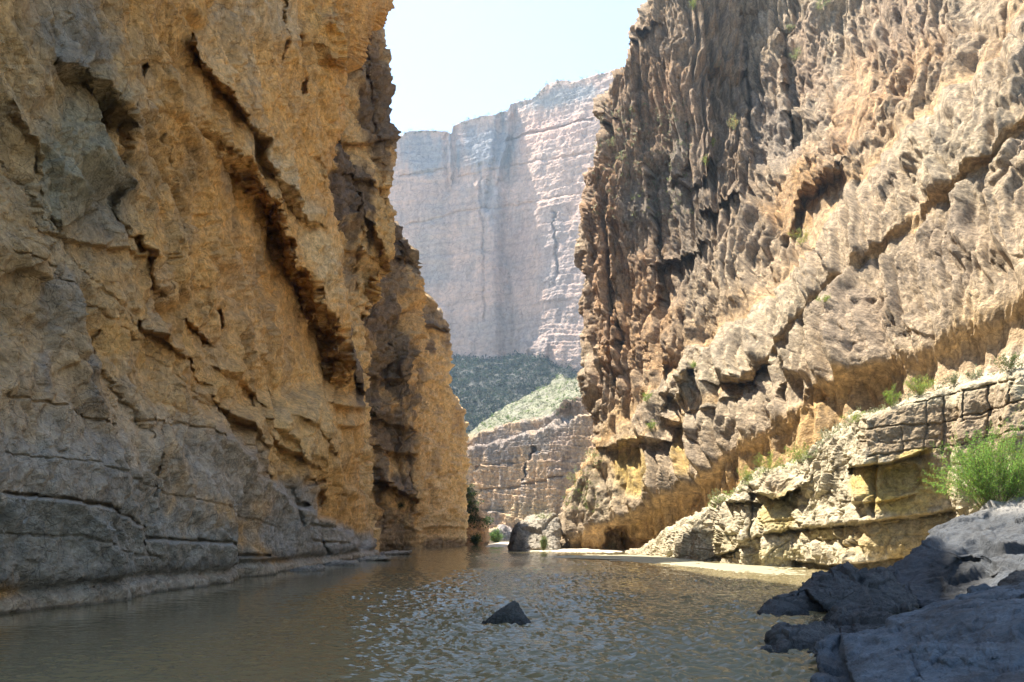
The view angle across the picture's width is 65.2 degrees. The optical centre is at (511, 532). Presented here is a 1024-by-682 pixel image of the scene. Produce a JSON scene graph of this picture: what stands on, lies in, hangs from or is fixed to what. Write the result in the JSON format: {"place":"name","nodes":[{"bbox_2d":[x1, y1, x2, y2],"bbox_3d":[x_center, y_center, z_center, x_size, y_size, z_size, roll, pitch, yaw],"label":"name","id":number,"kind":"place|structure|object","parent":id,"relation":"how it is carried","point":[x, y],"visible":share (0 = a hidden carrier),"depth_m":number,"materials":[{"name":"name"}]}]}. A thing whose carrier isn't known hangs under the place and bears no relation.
{"place":"outdoors","nodes":[
{"label":"outdoors","id":0,"kind":"place"},
{"bbox_2d":[0,0,394,613],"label":"canyon wall","id":1,"kind":"structure","parent":0,"point":[182,403],"depth_m":37.24,"materials":[{"name":"stone"}]},
{"bbox_2d":[290,564,324,570],"bbox_3d":[-14.135,2.765,54.340,3.424,1.352,3.997,0,0,0],"label":"rock shelf","id":2,"kind":"object","parent":1,"relation":"attached to","point":[318,567],"visible":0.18,"depth_m":53.08,"materials":[{"name":"stone"}]},
{"bbox_2d":[325,559,359,564],"bbox_3d":[-14.354,2.880,63.892,4.940,1.518,3.817,0,0,0],"label":"rock shelf","id":3,"kind":"object","parent":1,"relation":"attached to","point":[345,562],"visible":0.16,"depth_m":62.80,"materials":[{"name":"stone"}]},
{"bbox_2d":[357,554,390,560],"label":"rock shelf","id":4,"kind":"object","parent":1,"relation":"attached to","point":[376,557],"visible":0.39,"depth_m":72.33,"materials":[{"name":"stone"}]},
{"bbox_2d":[380,550,411,554],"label":"rock shelf","id":5,"kind":"object","parent":1,"relation":"attached to","point":[394,552],"visible":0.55,"depth_m":92.36,"materials":[{"name":"stone"}]},
{"bbox_2d":[328,28,401,549],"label":"canyon wall","id":6,"kind":"structure","parent":0,"point":[361,175],"depth_m":106.93,"materials":[{"name":"stone"}]},
{"bbox_2d":[362,220,427,549],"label":"canyon wall","id":7,"kind":"structure","parent":0,"point":[394,325],"depth_m":128.66,"materials":[{"name":"stone"}]},
{"bbox_2d":[414,291,471,546],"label":"canyon wall","id":8,"kind":"structure","parent":0,"point":[444,518],"depth_m":151.49,"materials":[{"name":"stone"}]},
{"bbox_2d":[0,540,921,681],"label":"water","id":9,"kind":"structure","parent":0,"point":[419,614],"depth_m":21.12,"materials":[{"name":"brown liquid"}]},
{"bbox_2d":[467,532,482,544],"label":"shrub","id":10,"kind":"object","parent":9,"relation":"in","point":[474,540],"visible":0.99,"depth_m":164.71,"materials":[{"name":"green plant"}]},
{"bbox_2d":[482,600,530,625],"bbox_3d":[-0.180,2.318,22.513,1.568,0.805,1.441,0,0,0],"label":"river rock","id":11,"kind":"object","parent":9,"relation":"in","point":[511,612],"visible":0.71,"depth_m":22.10,"materials":[{"name":"stone"}]},
{"bbox_2d":[508,512,561,550],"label":"boulder","id":12,"kind":"object","parent":9,"relation":"in","point":[527,532],"visible":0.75,"depth_m":114.56,"materials":[{"name":"stone"}]},
{"bbox_2d":[534,512,550,518],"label":"shrub","id":13,"kind":"object","parent":12,"relation":"on","point":[540,514],"visible":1,"depth_m":115.96,"materials":[{"name":"beige plant"}]},
{"bbox_2d":[760,644,771,651],"bbox_3d":[5.436,2.468,17.039,0.252,0.237,0.555,0,0,27],"label":"rock","id":14,"kind":"object","parent":9,"relation":"on","point":[766,647],"visible":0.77,"depth_m":16.84,"materials":[{"name":"stone"}]},
{"bbox_2d":[764,621,836,653],"bbox_3d":[6.418,2.406,17.848,1.527,0.882,2.683,0,0,26],"label":"boulder","id":15,"kind":"object","parent":9,"relation":"in","point":[783,637],"visible":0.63,"depth_m":17.48,"materials":[{"name":"stone"}]},
{"bbox_2d":[757,561,918,616],"bbox_3d":[10.708,1.942,25.560,6.500,1.981,3.715,0,0,-37],"label":"boulder","id":16,"kind":"object","parent":9,"relation":"in","point":[846,583],"visible":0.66,"depth_m":25.16,"materials":[{"name":"stone"}]},
{"bbox_2d":[822,602,896,632],"bbox_3d":[8.781,2.383,19.993,1.968,1.071,4.642,0,0,26],"label":"boulder","id":17,"kind":"object","parent":9,"relation":"in","point":[849,618],"visible":0.55,"depth_m":19.78,"materials":[{"name":"stone"}]},
{"bbox_2d":[810,582,1023,681],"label":"boulder","id":18,"kind":"object","parent":9,"relation":"in","point":[975,634],"visible":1,"depth_m":12.88,"materials":[{"name":"stone"}]},
{"bbox_2d":[887,496,1023,606],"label":"boulder","id":19,"kind":"object","parent":9,"relation":"in","point":[953,558],"visible":0.67,"depth_m":29.43,"materials":[{"name":"stone"}]},
{"bbox_2d":[997,569,1023,585],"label":"boulder","id":20,"kind":"object","parent":19,"relation":"on","point":[1015,577],"visible":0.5,"depth_m":19.39,"materials":[{"name":"stone"}]},
{"bbox_2d":[465,486,490,544],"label":"rock spur","id":21,"kind":"structure","parent":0,"point":[484,533],"depth_m":173.13,"materials":[{"name":"stone"}]},
{"bbox_2d":[466,483,493,528],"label":"scrub","id":22,"kind":"object","parent":21,"relation":"on","point":[486,521],"visible":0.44,"depth_m":173.62,"materials":[{"name":"green plant"}]},
{"bbox_2d":[485,542,508,546],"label":"sand bank","id":23,"kind":"structure","parent":0,"point":[501,544],"depth_m":156.07,"materials":[{"name":"beige sand"}]},
{"bbox_2d":[489,525,502,542],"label":"shrub","id":24,"kind":"object","parent":23,"relation":"on","point":[496,537],"visible":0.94,"depth_m":184.67,"materials":[{"name":"green plant"}]},
{"bbox_2d":[388,69,614,372],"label":"cliff","id":25,"kind":"structure","parent":0,"point":[487,217],"depth_m":687.34,"materials":[{"name":"stone"}]},
{"bbox_2d":[401,70,604,138],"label":"scrub","id":26,"kind":"object","parent":25,"relation":"on","point":[557,81],"visible":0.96,"depth_m":716.83,"materials":[{"name":"green plant"}]},
{"bbox_2d":[450,356,576,433],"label":"hill slope","id":27,"kind":"structure","parent":0,"point":[480,383],"depth_m":595.84,"materials":[{"name":"green plant"}]},
{"bbox_2d":[449,350,581,432],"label":"scrub","id":28,"kind":"object","parent":27,"relation":"on","point":[504,371],"visible":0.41,"depth_m":597.84,"materials":[{"name":"green plant"}]},
{"bbox_2d":[383,0,646,135],"label":"sky","id":29,"kind":"structure","parent":0,"point":[452,61],"materials":[{"name":"white"}]},
{"bbox_2d":[466,374,594,539],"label":"mesa cliff","id":30,"kind":"structure","parent":0,"point":[520,469],"depth_m":298.48,"materials":[{"name":"stone"}]},
{"bbox_2d":[468,372,581,433],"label":"scrub","id":31,"kind":"object","parent":30,"relation":"on","point":[537,404],"visible":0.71,"depth_m":350.64,"materials":[{"name":"green plant"}]},
{"bbox_2d":[529,548,625,552],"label":"sand bank","id":32,"kind":"structure","parent":0,"point":[586,550],"depth_m":107.72,"materials":[{"name":"beige sand"}]},
{"bbox_2d":[540,535,548,550],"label":"shrub","id":33,"kind":"object","parent":32,"relation":"on","point":[543,542],"visible":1,"depth_m":107.82,"materials":[{"name":"green plant"}]},
{"bbox_2d":[547,554,808,575],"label":"sand bank","id":34,"kind":"structure","parent":0,"point":[736,568],"depth_m":65.30,"materials":[{"name":"beige sand"}]},
{"bbox_2d":[558,0,1023,549],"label":"canyon wall","id":35,"kind":"structure","parent":0,"point":[876,146],"depth_m":98.51,"materials":[{"name":"stone"}]},
{"bbox_2d":[566,467,577,483],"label":"shrub","id":36,"kind":"object","parent":35,"relation":"on","point":[567,477],"visible":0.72,"depth_m":121.98,"materials":[{"name":"brown plant"}]},
{"bbox_2d":[562,452,601,511],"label":"scrub","id":37,"kind":"object","parent":35,"relation":"on","point":[582,486],"visible":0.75,"depth_m":116.17,"materials":[{"name":"brown plant"}]},
{"bbox_2d":[586,448,595,460],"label":"shrub","id":38,"kind":"object","parent":35,"relation":"on","point":[593,453],"visible":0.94,"depth_m":117.30,"materials":[{"name":"beige plant"}]},
{"bbox_2d":[605,137,614,147],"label":"shrub","id":39,"kind":"object","parent":35,"relation":"on","point":[612,141],"visible":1,"depth_m":136.44,"materials":[{"name":"green plant"}]},
{"bbox_2d":[615,151,626,160],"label":"shrub","id":40,"kind":"object","parent":35,"relation":"on","point":[619,156],"visible":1,"depth_m":130.24,"materials":[{"name":"green plant"}]},
{"bbox_2d":[642,392,651,401],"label":"shrub","id":41,"kind":"object","parent":35,"relation":"on","point":[648,397],"visible":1,"depth_m":105.30,"materials":[{"name":"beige plant"}]},
{"bbox_2d":[646,419,656,429],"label":"shrub","id":42,"kind":"object","parent":35,"relation":"on","point":[651,425],"visible":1,"depth_m":102.85,"materials":[{"name":"green plant"}]},
{"bbox_2d":[687,0,696,9],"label":"shrub","id":43,"kind":"object","parent":35,"relation":"on","point":[694,4],"visible":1,"depth_m":137.03,"materials":[{"name":"green plant"}]},
{"bbox_2d":[727,115,738,131],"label":"shrub","id":44,"kind":"object","parent":35,"relation":"on","point":[735,122],"visible":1,"depth_m":123.01,"materials":[{"name":"green plant"}]},
{"bbox_2d":[786,23,795,31],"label":"shrub","id":45,"kind":"object","parent":35,"relation":"on","point":[790,27],"visible":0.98,"depth_m":133.13,"materials":[{"name":"green plant"}]},
{"bbox_2d":[789,47,800,60],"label":"shrub","id":46,"kind":"object","parent":35,"relation":"on","point":[797,55],"visible":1,"depth_m":126.84,"materials":[{"name":"green plant"}]},
{"bbox_2d":[787,224,810,247],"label":"shrub","id":47,"kind":"object","parent":35,"relation":"on","point":[799,241],"visible":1,"depth_m":91.66,"materials":[{"name":"green plant"}]},
{"bbox_2d":[814,295,831,303],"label":"shrub","id":48,"kind":"object","parent":35,"relation":"on","point":[825,298],"visible":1,"depth_m":70.59,"materials":[{"name":"green plant"}]},
{"bbox_2d":[816,0,830,10],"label":"shrub","id":49,"kind":"object","parent":35,"relation":"on","point":[819,7],"visible":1,"depth_m":122.82,"materials":[{"name":"green plant"}]},
{"bbox_2d":[802,612,825,623],"bbox_3d":[7.702,2.250,20.271,0.690,0.517,0.560,0,0,33],"label":"shrub","id":50,"kind":"object","parent":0,"point":[815,616],"visible":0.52,"depth_m":20.33,"materials":[{"name":"green plant"}]},
{"bbox_2d":[625,366,1023,568],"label":"rock bench","id":51,"kind":"object","parent":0,"point":[858,495],"visible":0.69,"depth_m":48.01,"materials":[{"name":"stone"}]},
{"bbox_2d":[708,488,726,504],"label":"shrub","id":52,"kind":"object","parent":51,"relation":"on","point":[714,498],"visible":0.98,"depth_m":71.74,"materials":[{"name":"beige plant"}]},
{"bbox_2d":[736,465,751,482],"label":"shrub","id":53,"kind":"object","parent":51,"relation":"on","point":[744,468],"visible":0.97,"depth_m":67.24,"materials":[{"name":"yellow plant"}]},
{"bbox_2d":[707,448,816,507],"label":"scrub","id":54,"kind":"object","parent":51,"relation":"on","point":[783,465],"visible":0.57,"depth_m":66.11,"materials":[{"name":"green plant"}]},
{"bbox_2d":[752,451,782,472],"bbox_3d":[20.432,-5.795,64.009,2.417,1.938,1.782,0,0,21],"label":"shrub","id":55,"kind":"object","parent":51,"relation":"on","point":[769,464],"visible":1,"depth_m":64.13,"materials":[{"name":"yellow plant"}]},
{"bbox_2d":[782,441,809,463],"bbox_3d":[22.165,-6.283,61.660,2.528,1.875,1.614,0,0,21],"label":"shrub","id":56,"kind":"object","parent":51,"relation":"on","point":[798,453],"visible":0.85,"depth_m":61.64,"materials":[{"name":"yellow plant"}]},
{"bbox_2d":[840,411,870,423],"bbox_3d":[22.067,-7.479,51.399,2.022,0.897,1.487,0,0,0],"label":"shrub","id":57,"kind":"object","parent":51,"relation":"on","point":[855,416],"visible":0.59,"depth_m":51.51,"materials":[{"name":"yellow plant"}]},
{"bbox_2d":[881,383,901,406],"bbox_3d":[22.599,-8.171,47.787,1.333,1.528,1.086,0,0,-27],"label":"shrub","id":58,"kind":"object","parent":51,"relation":"on","point":[889,398],"visible":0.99,"depth_m":47.70,"materials":[{"name":"green plant"}]},
{"bbox_2d":[801,361,1023,460],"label":"scrub","id":59,"kind":"object","parent":51,"relation":"on","point":[884,408],"visible":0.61,"depth_m":52.65,"materials":[{"name":"beige plant"}]},
{"bbox_2d":[904,373,938,395],"bbox_3d":[24.323,-8.842,47.640,2.226,1.538,1.773,0,0,0],"label":"shrub","id":60,"kind":"object","parent":51,"relation":"on","point":[921,388],"visible":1,"depth_m":47.51,"materials":[{"name":"green plant"}]},
{"bbox_2d":[943,371,959,387],"bbox_3d":[25.272,-8.861,46.185,1.046,1.011,0.849,0,0,25],"label":"shrub","id":61,"kind":"object","parent":51,"relation":"on","point":[953,378],"visible":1,"depth_m":46.10,"materials":[{"name":"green plant"}]},
{"bbox_2d":[917,405,1023,510],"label":"willow shrub","id":62,"kind":"object","parent":51,"relation":"on","point":[1003,479],"visible":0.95,"depth_m":36.07,"materials":[{"name":"green plant"}]},
{"bbox_2d":[965,365,983,379],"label":"shrub","id":63,"kind":"object","parent":51,"relation":"on","point":[977,373],"visible":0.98,"depth_m":45.29,"materials":[{"name":"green plant"}]},
{"bbox_2d":[990,352,1020,371],"bbox_3d":[25.187,-8.760,40.756,1.153,1.124,1.036,0,0,-20],"label":"shrub","id":64,"kind":"object","parent":51,"relation":"on","point":[1012,359],"visible":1,"depth_m":40.70,"materials":[{"name":"green plant"}]}
]}

